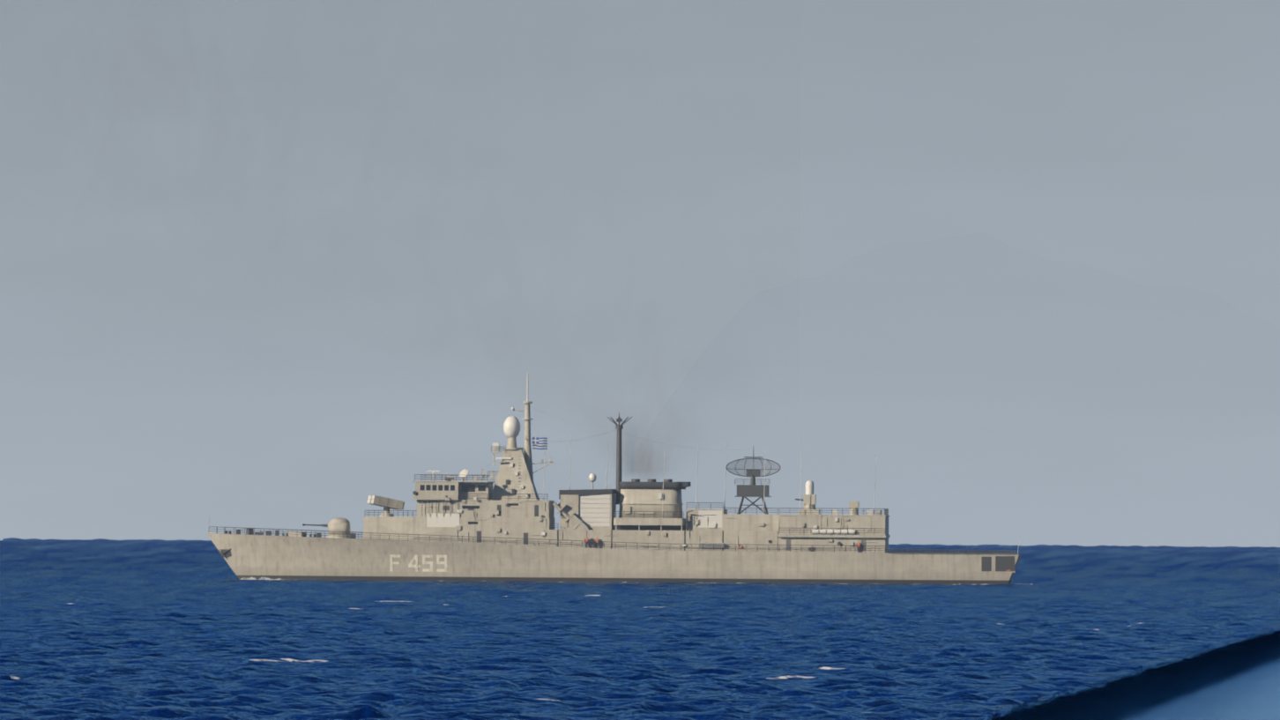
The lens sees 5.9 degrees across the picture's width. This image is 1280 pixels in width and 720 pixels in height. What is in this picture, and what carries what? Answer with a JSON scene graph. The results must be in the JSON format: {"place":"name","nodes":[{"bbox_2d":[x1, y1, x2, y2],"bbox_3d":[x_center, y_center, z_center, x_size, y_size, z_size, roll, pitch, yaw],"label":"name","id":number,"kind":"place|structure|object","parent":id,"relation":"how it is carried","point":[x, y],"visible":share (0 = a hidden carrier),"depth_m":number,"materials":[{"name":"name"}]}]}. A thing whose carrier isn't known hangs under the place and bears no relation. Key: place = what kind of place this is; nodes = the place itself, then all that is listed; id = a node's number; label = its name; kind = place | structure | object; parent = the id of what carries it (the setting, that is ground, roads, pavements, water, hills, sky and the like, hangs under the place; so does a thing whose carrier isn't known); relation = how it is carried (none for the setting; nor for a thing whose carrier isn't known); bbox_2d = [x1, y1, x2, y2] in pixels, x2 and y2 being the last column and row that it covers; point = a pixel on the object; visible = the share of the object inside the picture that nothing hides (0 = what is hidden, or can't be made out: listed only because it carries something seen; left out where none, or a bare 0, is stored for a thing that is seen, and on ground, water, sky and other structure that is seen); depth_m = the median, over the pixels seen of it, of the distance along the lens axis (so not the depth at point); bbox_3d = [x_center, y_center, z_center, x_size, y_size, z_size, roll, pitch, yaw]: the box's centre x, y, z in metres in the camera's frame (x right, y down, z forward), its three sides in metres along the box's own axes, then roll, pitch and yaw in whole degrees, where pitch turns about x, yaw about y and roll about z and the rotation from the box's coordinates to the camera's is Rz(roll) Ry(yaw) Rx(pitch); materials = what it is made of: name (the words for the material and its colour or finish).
{"place":"outdoors","nodes":[
{"label":"outdoors","id":0,"kind":"place"},
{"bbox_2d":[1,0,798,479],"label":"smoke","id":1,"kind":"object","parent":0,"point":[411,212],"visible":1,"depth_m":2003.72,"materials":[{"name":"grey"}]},
{"bbox_2d":[0,538,1279,719],"bbox_3d":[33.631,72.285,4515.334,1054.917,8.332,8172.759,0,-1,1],"label":"sea","id":2,"kind":"structure","parent":0,"point":[143,630],"depth_m":978.84,"materials":[{"name":"liquid"}]},
{"bbox_2d":[207,372,1021,585],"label":"frigate","id":3,"kind":"object","parent":2,"relation":"on","point":[476,530],"visible":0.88,"depth_m":1994.66,"materials":[{"name":"grey metal"}]},
{"bbox_2d":[240,576,1043,585],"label":"hull wash","id":4,"kind":"object","parent":2,"relation":"on","point":[251,578],"visible":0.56,"depth_m":1995.41,"materials":[{"name":"white liquid"}]},
{"bbox_2d":[0,0,1279,547],"label":"sky","id":5,"kind":"structure","parent":0,"point":[1036,243],"materials":[{"name":"grey"}]},
{"bbox_2d":[8,537,1275,548],"bbox_3d":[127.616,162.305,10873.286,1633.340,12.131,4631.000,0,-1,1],"label":"sea horizon","id":6,"kind":"structure","parent":0,"point":[938,545],"depth_m":9390.02,"materials":[{"name":"liquid"}]},
{"bbox_2d":[992,631,1279,719],"bbox_3d":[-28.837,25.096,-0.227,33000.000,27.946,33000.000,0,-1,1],"label":"boat hull","id":7,"kind":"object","parent":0,"point":[1239,681],"depth_m":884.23,"materials":[{"name":"painted fiberglass"}]}
]}

